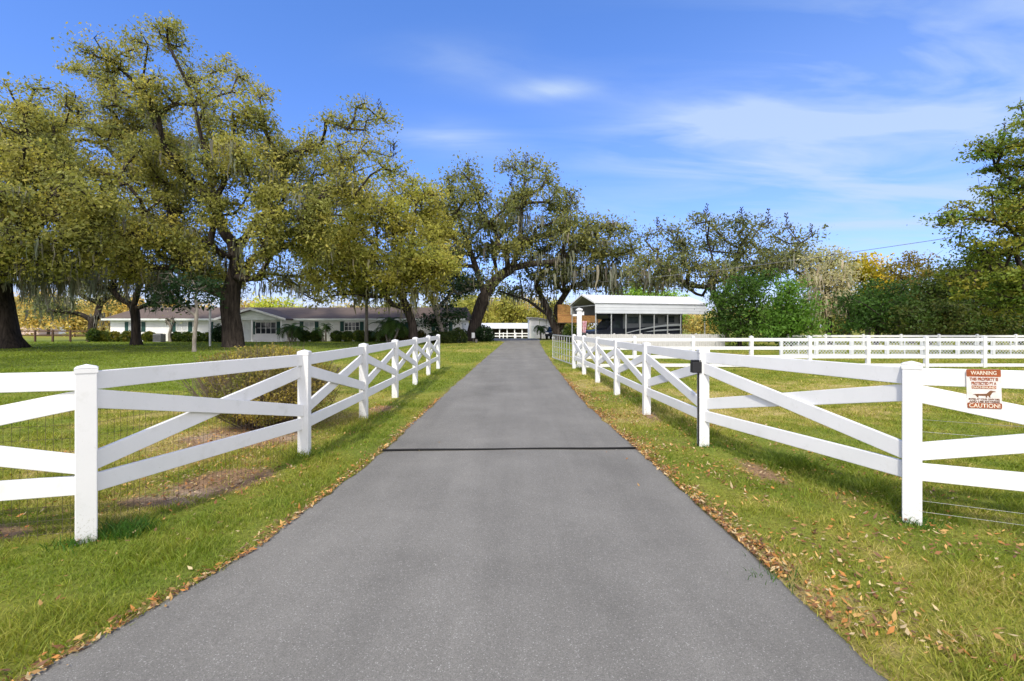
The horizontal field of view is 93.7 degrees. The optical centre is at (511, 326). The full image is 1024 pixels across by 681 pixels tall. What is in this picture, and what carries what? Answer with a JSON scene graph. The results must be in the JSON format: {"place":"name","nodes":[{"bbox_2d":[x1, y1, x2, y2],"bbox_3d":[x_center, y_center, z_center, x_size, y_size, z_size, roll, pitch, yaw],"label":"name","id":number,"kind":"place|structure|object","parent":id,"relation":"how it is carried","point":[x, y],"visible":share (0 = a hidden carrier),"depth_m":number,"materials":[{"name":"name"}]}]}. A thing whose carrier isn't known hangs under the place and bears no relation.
{"place":"outdoors","nodes":[
{"label":"outdoors","id":0,"kind":"place"},
{"bbox_2d":[101,305,470,341],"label":"ranch house","id":1,"kind":"structure","parent":0,"point":[259,324],"depth_m":54.00,"materials":[{"name":"white paint"}]},
{"bbox_2d":[176,322,187,331],"bbox_3d":[-37.103,-0.015,53.969,1.355,1.070,0.057,0,0,0],"label":"window","id":2,"kind":"structure","parent":1,"relation":"in","point":[182,327],"depth_m":53.97,"materials":[{"name":"white glass"}]},
{"bbox_2d":[244,322,250,340],"bbox_3d":[-29.675,0.550,53.975,0.950,2.100,0.041,0,0,0],"label":"door","id":3,"kind":"structure","parent":1,"relation":"in","point":[247,325],"depth_m":53.96,"materials":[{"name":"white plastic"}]},
{"bbox_2d":[255,322,276,333],"bbox_3d":[-27.675,0.125,53.969,2.390,1.390,0.057,0,0,0],"label":"window","id":4,"kind":"structure","parent":1,"relation":"in","point":[262,327],"depth_m":53.97,"materials":[{"name":"white glass"}]},
{"bbox_2d":[304,322,314,331],"bbox_3d":[-22.815,0.015,53.969,1.220,1.210,0.057,0,0,0],"label":"window","id":5,"kind":"structure","parent":1,"relation":"in","point":[310,325],"depth_m":53.97,"materials":[{"name":"white glass"}]},
{"bbox_2d":[344,322,359,330],"bbox_3d":[-18.000,-0.050,53.969,1.760,1.040,0.057,0,0,0],"label":"window","id":6,"kind":"structure","parent":1,"relation":"in","point":[351,326],"depth_m":53.97,"materials":[{"name":"grey glass"}]},
{"bbox_2d":[435,322,448,331],"bbox_3d":[-7.875,-0.015,53.969,1.490,1.070,0.057,0,0,0],"label":"window","id":7,"kind":"structure","parent":1,"relation":"in","point":[445,322],"depth_m":53.97,"materials":[{"name":"white paint"}]},
{"bbox_2d":[23,338,887,680],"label":"driveway","id":8,"kind":"structure","parent":0,"point":[513,566],"depth_m":2.93,"materials":[{"name":"grey asphalt"}]},
{"bbox_2d":[382,447,635,450],"bbox_3d":[-0.020,1.560,6.137,3.243,0.026,0.043,0,0,-2],"label":"rubber strip","id":9,"kind":"object","parent":8,"relation":"on","point":[431,449],"visible":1,"depth_m":6.12,"materials":[{"name":"black rubber"}]},
{"bbox_2d":[0,328,1023,680],"bbox_3d":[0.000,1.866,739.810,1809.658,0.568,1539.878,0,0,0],"label":"ground","id":10,"kind":"structure","parent":0,"point":[354,452],"depth_m":4.34,"materials":[{"name":"green plant"}]},
{"bbox_2d":[14,293,53,334],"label":"distant tree","id":11,"kind":"object","parent":10,"relation":"on","point":[22,329],"visible":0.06,"depth_m":118.67,"materials":[{"name":"yellow plant"}]},
{"bbox_2d":[20,322,58,334],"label":"distant house","id":12,"kind":"structure","parent":10,"relation":"on","point":[29,333],"depth_m":135.60,"materials":[{"name":"white paint"}]},
{"bbox_2d":[15,288,76,334],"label":"distant tree","id":13,"kind":"object","parent":10,"relation":"on","point":[33,322],"visible":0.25,"depth_m":110.08,"materials":[{"name":"yellow plant"}]},
{"bbox_2d":[21,330,88,341],"bbox_3d":[-53.750,0.980,51.250,16.669,1.340,0.162,0,0,-2],"label":"board fence","id":14,"kind":"object","parent":10,"relation":"on","point":[52,335],"visible":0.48,"depth_m":51.38,"materials":[{"name":"wood"}]},
{"bbox_2d":[0,71,145,348],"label":"oak tree","id":15,"kind":"object","parent":10,"relation":"on","point":[33,257],"visible":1,"depth_m":28.36,"materials":[{"name":"green plant"}]},
{"bbox_2d":[38,300,107,336],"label":"distant tree","id":16,"kind":"object","parent":10,"relation":"on","point":[80,323],"visible":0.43,"depth_m":103.65,"materials":[{"name":"yellow plant"}]},
{"bbox_2d":[16,280,146,340],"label":"oak tree","id":17,"kind":"object","parent":10,"relation":"on","point":[63,311],"visible":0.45,"depth_m":55.73,"materials":[{"name":"green plant"}]},
{"bbox_2d":[85,328,100,341],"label":"round bush","id":18,"kind":"object","parent":10,"relation":"on","point":[90,335],"visible":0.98,"depth_m":50.72,"materials":[{"name":"green plant"}]},
{"bbox_2d":[84,293,123,331],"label":"distant tree","id":19,"kind":"object","parent":10,"relation":"on","point":[105,321],"visible":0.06,"depth_m":116.83,"materials":[{"name":"yellow plant"}]},
{"bbox_2d":[96,329,130,341],"bbox_3d":[-42.549,0.981,51.519,4.347,1.423,1.338,0,0,0],"label":"hedge","id":20,"kind":"object","parent":10,"relation":"on","point":[115,336],"visible":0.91,"depth_m":51.17,"materials":[{"name":"green plant"}]},
{"bbox_2d":[102,295,144,321],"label":"distant tree","id":21,"kind":"object","parent":10,"relation":"on","point":[116,311],"visible":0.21,"depth_m":105.60,"materials":[{"name":"yellow plant"}]},
{"bbox_2d":[76,247,196,344],"bbox_3d":[-33.283,-3.278,42.980,22.447,9.962,9.756,0,0,40],"label":"oak tree","id":22,"kind":"object","parent":10,"relation":"on","point":[134,309],"visible":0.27,"depth_m":41.63,"materials":[{"name":"green plant"}]},
{"bbox_2d":[141,331,155,341],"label":"hedge","id":23,"kind":"object","parent":10,"relation":"on","point":[146,336],"visible":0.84,"depth_m":51.44,"materials":[{"name":"green plant"}]},
{"bbox_2d":[153,334,165,341],"bbox_3d":[-37.170,1.150,50.593,0.800,0.900,0.815,0,0,0],"label":"air unit","id":24,"kind":"object","parent":10,"relation":"on","point":[159,337],"visible":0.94,"depth_m":50.20,"materials":[{"name":"grey metal"}]},
{"bbox_2d":[159,310,181,341],"bbox_3d":[-36.224,-0.067,50.873,2.742,3.588,2.118,0,0,-15],"label":"crape myrtle","id":25,"kind":"object","parent":10,"relation":"on","point":[168,320],"visible":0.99,"depth_m":50.90,"materials":[{"name":"grey plant"}]},
{"bbox_2d":[131,264,228,351],"bbox_3d":[-21.210,-1.136,31.121,4.921,5.677,4.217,0,0,0],"label":"magnolia tree","id":26,"kind":"object","parent":10,"relation":"on","point":[174,286],"visible":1,"depth_m":30.90,"materials":[{"name":"green plant"}]},
{"bbox_2d":[170,331,211,341],"bbox_3d":[-34.332,1.053,51.502,4.948,1.272,1.384,0,0,0],"label":"hedge","id":27,"kind":"object","parent":10,"relation":"on","point":[176,336],"visible":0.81,"depth_m":51.16,"materials":[{"name":"green plant"}]},
{"bbox_2d":[4,9,415,347],"bbox_3d":[-24.244,-11.796,37.339,35.250,27.105,17.310,0,0,0],"label":"oak tree","id":28,"kind":"object","parent":10,"relation":"on","point":[158,153],"visible":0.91,"depth_m":34.98,"materials":[{"name":"green plant"}]},
{"bbox_2d":[209,310,210,345],"bbox_3d":[-25.167,0.025,40.000,0.222,3.250,0.222,0,0,-6],"label":"lawn pole","id":29,"kind":"object","parent":10,"relation":"on","point":[209,327],"visible":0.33,"depth_m":39.94,"materials":[{"name":"metal"}]},
{"bbox_2d":[208,323,221,341],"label":"round bush","id":30,"kind":"object","parent":10,"relation":"on","point":[216,334],"visible":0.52,"depth_m":49.46,"materials":[{"name":"green plant"}]},
{"bbox_2d":[0,334,439,543],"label":"crossbuck fence","id":31,"kind":"object","parent":10,"relation":"on","point":[86,398],"visible":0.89,"depth_m":4.12,"materials":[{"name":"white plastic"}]},
{"bbox_2d":[240,300,272,306],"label":"distant tree","id":32,"kind":"object","parent":10,"relation":"on","point":[245,302],"visible":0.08,"depth_m":116.71,"materials":[{"name":"yellow plant"}]},
{"bbox_2d":[174,332,339,429],"bbox_3d":[-4.066,0.841,7.808,2.696,1.533,2.230,0,0,15],"label":"twiggy shrub","id":33,"kind":"object","parent":10,"relation":"on","point":[218,384],"visible":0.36,"depth_m":7.29,"materials":[{"name":"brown plant"}]},
{"bbox_2d":[245,291,305,306],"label":"distant tree","id":34,"kind":"object","parent":10,"relation":"on","point":[267,302],"visible":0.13,"depth_m":110.86,"materials":[{"name":"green plant"}]},
{"bbox_2d":[275,323,309,341],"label":"palm","id":35,"kind":"object","parent":10,"relation":"on","point":[295,333],"visible":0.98,"depth_m":50.69,"materials":[{"name":"green plant"}]},
{"bbox_2d":[298,330,324,341],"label":"hedge","id":36,"kind":"object","parent":10,"relation":"on","point":[313,337],"visible":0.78,"depth_m":51.46,"materials":[{"name":"green plant"}]},
{"bbox_2d":[312,323,332,341],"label":"palm","id":37,"kind":"object","parent":10,"relation":"on","point":[325,329],"visible":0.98,"depth_m":50.97,"materials":[{"name":"green plant"}]},
{"bbox_2d":[322,300,368,306],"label":"distant tree","id":38,"kind":"object","parent":10,"relation":"on","point":[348,305],"visible":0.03,"depth_m":114.68,"materials":[{"name":"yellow plant"}]},
{"bbox_2d":[329,329,375,341],"bbox_3d":[-16.951,0.963,51.499,5.220,1.448,1.368,0,0,0],"label":"hedge","id":39,"kind":"object","parent":10,"relation":"on","point":[357,335],"visible":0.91,"depth_m":51.20,"materials":[{"name":"green plant"}]},
{"bbox_2d":[364,289,376,341],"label":"lone palm","id":40,"kind":"object","parent":10,"relation":"on","point":[366,326],"visible":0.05,"depth_m":50.87,"materials":[{"name":"brown plant"}]},
{"bbox_2d":[284,164,469,343],"bbox_3d":[-13.161,-6.987,45.057,18.216,17.408,16.119,0,0,0],"label":"oak tree","id":41,"kind":"object","parent":10,"relation":"on","point":[408,264],"visible":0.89,"depth_m":43.63,"materials":[{"name":"green plant"}]},
{"bbox_2d":[369,317,408,342],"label":"palm","id":42,"kind":"object","parent":10,"relation":"on","point":[390,326],"visible":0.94,"depth_m":46.61,"materials":[{"name":"green plant"}]},
{"bbox_2d":[375,329,425,341],"bbox_3d":[-11.979,0.961,51.496,5.738,1.447,1.360,0,0,0],"label":"hedge","id":43,"kind":"object","parent":10,"relation":"on","point":[421,333],"visible":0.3,"depth_m":51.20,"materials":[{"name":"green plant"}]},
{"bbox_2d":[418,296,462,306],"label":"distant tree","id":44,"kind":"object","parent":10,"relation":"on","point":[445,304],"visible":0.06,"depth_m":111.75,"materials":[{"name":"green plant"}]},
{"bbox_2d":[429,327,467,342],"bbox_3d":[-6.386,0.840,47.493,4.137,1.677,3.017,0,0,0],"label":"round bush","id":45,"kind":"object","parent":10,"relation":"on","point":[453,336],"visible":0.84,"depth_m":46.88,"materials":[{"name":"green plant"}]},
{"bbox_2d":[416,265,489,336],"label":"magnolia tree","id":46,"kind":"object","parent":10,"relation":"on","point":[446,315],"visible":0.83,"depth_m":49.79,"materials":[{"name":"green plant"}]},
{"bbox_2d":[454,293,508,322],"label":"distant tree","id":47,"kind":"object","parent":10,"relation":"on","point":[468,303],"visible":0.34,"depth_m":106.18,"materials":[{"name":"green plant"}]},
{"bbox_2d":[475,324,494,341],"bbox_3d":[-2.962,0.679,51.939,2.268,1.973,2.146,0,0,0],"label":"round bush","id":48,"kind":"object","parent":10,"relation":"on","point":[484,334],"visible":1,"depth_m":51.52,"materials":[{"name":"green plant"}]},
{"bbox_2d":[482,323,527,337],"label":"stable","id":49,"kind":"structure","parent":10,"relation":"on","point":[509,327],"depth_m":93.98,"materials":[{"name":"white metal"}]},
{"bbox_2d":[495,332,527,337],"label":"stable fence","id":50,"kind":"object","parent":10,"relation":"on","point":[503,336],"visible":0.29,"depth_m":88.18,"materials":[{"name":"white paint"}]},
{"bbox_2d":[0,372,1023,680],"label":"fallen leaves","id":51,"kind":"object","parent":10,"relation":"on","point":[742,538],"visible":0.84,"depth_m":3.58,"materials":[{"name":"brown plant"}]},
{"bbox_2d":[485,294,545,322],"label":"distant tree","id":52,"kind":"object","parent":10,"relation":"on","point":[505,308],"visible":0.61,"depth_m":110.28,"materials":[{"name":"green plant"}]},
{"bbox_2d":[423,146,640,340],"bbox_3d":[1.813,-9.257,54.470,27.257,22.187,15.619,0,0,0],"label":"oak tree","id":53,"kind":"object","parent":10,"relation":"on","point":[574,243],"visible":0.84,"depth_m":52.88,"materials":[{"name":"green plant"}]},
{"bbox_2d":[518,294,548,318],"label":"distant tree","id":54,"kind":"object","parent":10,"relation":"on","point":[535,301],"visible":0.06,"depth_m":120.39,"materials":[{"name":"yellow plant"}]},
{"bbox_2d":[526,317,553,338],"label":"white barn","id":55,"kind":"structure","parent":10,"relation":"on","point":[533,322],"depth_m":67.00,"materials":[{"name":"paint"}]},
{"bbox_2d":[531,326,534,337],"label":"door","id":56,"kind":"structure","parent":55,"relation":"in","point":[532,327],"depth_m":66.96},
{"bbox_2d":[533,325,548,338],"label":"palm","id":57,"kind":"object","parent":10,"relation":"on","point":[541,328],"visible":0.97,"depth_m":61.72,"materials":[{"name":"green plant"}]},
{"bbox_2d":[66,305,1023,332],"bbox_3d":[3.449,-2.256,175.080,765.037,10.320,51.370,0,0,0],"label":"distant woods","id":58,"kind":"object","parent":10,"relation":"on","point":[592,325],"visible":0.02,"depth_m":164.93,"materials":[{"name":"green plant"}]},
{"bbox_2d":[545,327,563,338],"bbox_3d":[5.595,0.775,62.482,1.870,1.647,4.532,0,0,15],"label":"parked car","id":59,"kind":"object","parent":10,"relation":"on","point":[548,332],"visible":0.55,"depth_m":60.67,"materials":[{"name":"paint"}]},
{"bbox_2d":[539,297,576,326],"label":"distant tree","id":60,"kind":"object","parent":10,"relation":"on","point":[552,301],"visible":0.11,"depth_m":113.31,"materials":[{"name":"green plant"}]},
{"bbox_2d":[562,323,576,341],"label":"round bush","id":61,"kind":"object","parent":10,"relation":"on","point":[567,330],"visible":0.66,"depth_m":49.72,"materials":[{"name":"green plant"}]},
{"bbox_2d":[491,241,650,339],"bbox_3d":[7.290,-4.101,59.446,18.471,12.242,17.400,0,0,31],"label":"oak tree","id":62,"kind":"object","parent":10,"relation":"on","point":[545,304],"visible":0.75,"depth_m":57.47,"materials":[{"name":"green plant"}]},
{"bbox_2d":[526,237,952,285],"bbox_3d":[13.250,-5.190,46.000,0.037,1.057,45.896,0,0,-29],"label":"power line","id":63,"kind":"object","parent":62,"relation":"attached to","point":[790,260],"visible":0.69,"depth_m":33.67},
{"bbox_2d":[554,305,599,339],"bbox_3d":[8.217,-0.499,58.975,5.985,4.298,4.050,0,0,0],"label":"timber shelter","id":64,"kind":"object","parent":10,"relation":"on","point":[564,318],"visible":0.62,"depth_m":57.00,"materials":[{"name":"brown wood"}]},
{"bbox_2d":[573,308,583,363],"bbox_3d":[2.830,0.415,20.500,0.480,2.470,0.260,0,0,0],"label":"tall post","id":65,"kind":"object","parent":10,"relation":"on","point":[580,313],"visible":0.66,"depth_m":20.41,"materials":[{"name":"white plastic"}]},
{"bbox_2d":[582,321,586,332],"bbox_3d":[3.098,0.004,20.498,0.203,0.509,0.064,0,0,0],"label":"garden flag","id":66,"kind":"object","parent":65,"relation":"attached to","point":[584,323],"visible":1,"depth_m":20.50,"materials":[{"name":"pink fabric"}]},
{"bbox_2d":[600,285,654,320],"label":"distant tree","id":67,"kind":"object","parent":10,"relation":"on","point":[638,292],"visible":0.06,"depth_m":88.31,"materials":[{"name":"green plant"}]},
{"bbox_2d":[582,313,681,341],"bbox_3d":[10.692,-0.112,43.419,9.340,3.416,2.460,0,0,-17],"label":"motorhome","id":68,"kind":"object","parent":10,"relation":"on","point":[603,326],"visible":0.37,"depth_m":42.46,"materials":[{"name":"white paint"}]},
{"bbox_2d":[612,321,619,327],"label":"cab window","id":69,"kind":"structure","parent":68,"relation":"in","point":[617,323],"depth_m":41.67,"materials":[{"name":"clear glass"}]},
{"bbox_2d":[627,316,638,323],"bbox_3d":[10.620,-0.600,42.130,1.190,0.740,0.027,0,0,-17],"label":"window","id":70,"kind":"structure","parent":68,"relation":"in","point":[630,319],"depth_m":42.12,"materials":[{"name":"black glass"}]},
{"bbox_2d":[641,315,658,323],"bbox_3d":[12.269,-0.650,42.635,1.740,0.840,0.027,0,0,-17],"label":"window","id":71,"kind":"structure","parent":68,"relation":"in","point":[645,319],"depth_m":42.59,"materials":[{"name":"black glass"}]},
{"bbox_2d":[664,316,674,322],"bbox_3d":[14.182,-0.675,43.221,1.140,0.690,0.027,0,0,-17],"label":"window","id":72,"kind":"structure","parent":68,"relation":"in","point":[671,319],"depth_m":43.22,"materials":[{"name":"black glass"}]},
{"bbox_2d":[569,294,706,334],"bbox_3d":[11.453,-0.636,43.923,11.190,4.473,5.140,0,0,-17],"label":"metal carport","id":73,"kind":"object","parent":10,"relation":"on","point":[588,304],"visible":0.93,"depth_m":42.06,"materials":[{"name":"metal"}]},
{"bbox_2d":[586,333,724,346],"bbox_3d":[11.265,1.075,37.685,10.830,1.150,0.170,0,0,0],"label":"picket fence","id":74,"kind":"object","parent":10,"relation":"on","point":[681,343],"visible":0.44,"depth_m":37.60,"materials":[{"name":"white wood"}]},
{"bbox_2d":[642,288,691,324],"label":"distant tree","id":75,"kind":"object","parent":10,"relation":"on","point":[674,294],"visible":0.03,"depth_m":92.12,"materials":[{"name":"green plant"}]},
{"bbox_2d":[682,309,710,333],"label":"distant tree","id":76,"kind":"object","parent":10,"relation":"on","point":[686,317],"visible":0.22,"depth_m":98.59,"materials":[{"name":"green plant"}]},
{"bbox_2d":[683,314,717,333],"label":"distant tree","id":77,"kind":"object","parent":10,"relation":"on","point":[698,323],"visible":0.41,"depth_m":91.31,"materials":[{"name":"yellow plant"}]},
{"bbox_2d":[615,203,837,341],"bbox_3d":[22.214,-5.572,49.411,23.184,14.597,14.983,0,0,0],"label":"oak tree","id":78,"kind":"object","parent":10,"relation":"on","point":[663,268],"visible":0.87,"depth_m":48.18,"materials":[{"name":"green plant"}]},
{"bbox_2d":[692,265,794,345],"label":"green tree","id":79,"kind":"object","parent":10,"relation":"on","point":[729,323],"visible":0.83,"depth_m":37.21,"materials":[{"name":"green plant"}]},
{"bbox_2d":[743,274,837,345],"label":"green tree","id":80,"kind":"object","parent":10,"relation":"on","point":[785,312],"visible":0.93,"depth_m":32.69,"materials":[{"name":"green plant"}]},
{"bbox_2d":[572,334,1023,525],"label":"crossbuck fence","id":81,"kind":"object","parent":10,"relation":"on","point":[912,393],"visible":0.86,"depth_m":4.39,"materials":[{"name":"white plastic"}]},
{"bbox_2d":[552,334,571,364],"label":"gate","id":82,"kind":"structure","parent":81,"relation":"attached to","point":[563,348],"depth_m":20.58,"materials":[{"name":"metal"}]},
{"bbox_2d":[690,360,701,445],"bbox_3d":[2.455,1.030,6.405,0.120,1.180,0.100,0,0,0],"label":"gate sensor","id":83,"kind":"object","parent":81,"relation":"attached to","point":[695,366],"visible":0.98,"depth_m":6.39,"materials":[{"name":"black plastic"}]},
{"bbox_2d":[966,369,1001,408],"bbox_3d":[3.671,0.482,3.733,0.206,0.306,0.005,-2,-1,24],"label":"warning sign","id":84,"kind":"object","parent":81,"relation":"attached to","point":[984,388],"visible":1,"depth_m":3.73,"materials":[{"name":"white metal"}]},
{"bbox_2d":[576,336,1023,367],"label":"paddock fence","id":85,"kind":"object","parent":10,"relation":"on","point":[925,348],"visible":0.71,"depth_m":18.81,"materials":[{"name":"white plastic"}]},
{"bbox_2d":[790,245,870,344],"bbox_3d":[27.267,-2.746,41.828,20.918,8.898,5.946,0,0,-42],"label":"mossy tree","id":86,"kind":"object","parent":10,"relation":"on","point":[826,276],"visible":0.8,"depth_m":41.26,"materials":[{"name":"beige plant"}]},
{"bbox_2d":[814,287,862,337],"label":"distant tree","id":87,"kind":"object","parent":10,"relation":"on","point":[837,331],"visible":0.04,"depth_m":79.15,"materials":[{"name":"green plant"}]},
{"bbox_2d":[820,276,925,344],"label":"green tree","id":88,"kind":"object","parent":10,"relation":"on","point":[869,304],"visible":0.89,"depth_m":37.25,"materials":[{"name":"green plant"}]},
{"bbox_2d":[840,251,908,341],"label":"yellow tree","id":89,"kind":"object","parent":10,"relation":"on","point":[866,266],"visible":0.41,"depth_m":50.91,"materials":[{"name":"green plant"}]},
{"bbox_2d":[779,341,1023,358],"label":"lattice fence","id":90,"kind":"object","parent":10,"relation":"on","point":[887,352],"visible":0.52,"depth_m":24.19,"materials":[{"name":"white metal"}]},
{"bbox_2d":[787,334,1023,350],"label":"paddock fence","id":91,"kind":"object","parent":10,"relation":"on","point":[937,336],"visible":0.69,"depth_m":32.65,"materials":[{"name":"white plastic"}]},
{"bbox_2d":[870,249,952,343],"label":"autumn tree","id":92,"kind":"object","parent":10,"relation":"on","point":[913,267],"visible":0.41,"depth_m":45.81,"materials":[{"name":"yellow plant"}]},
{"bbox_2d":[880,255,992,344],"bbox_3d":[31.358,-1.835,35.951,7.098,7.188,6.019,0,0,0],"label":"thicket tree","id":93,"kind":"object","parent":10,"relation":"on","point":[943,312],"visible":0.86,"depth_m":35.10,"materials":[{"name":"green plant"}]},
{"bbox_2d":[913,100,1023,318],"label":"layered tree","id":94,"kind":"object","parent":10,"relation":"on","point":[1007,210],"visible":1,"depth_m":23.95,"materials":[{"name":"green plant"}]},
{"bbox_2d":[946,253,1023,344],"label":"tree","id":95,"kind":"object","parent":10,"relation":"on","point":[1000,324],"visible":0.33,"depth_m":35.74,"materials":[{"name":"green plant"}]},
{"bbox_2d":[989,309,1023,344],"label":"thicket tree","id":96,"kind":"object","parent":10,"relation":"on","point":[1019,332],"visible":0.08,"depth_m":37.00,"materials":[{"name":"green plant"}]},
{"bbox_2d":[0,0,1023,327],"label":"sky","id":97,"kind":"structure","parent":0,"point":[851,115],"materials":[{"name":"blue"}]}
]}

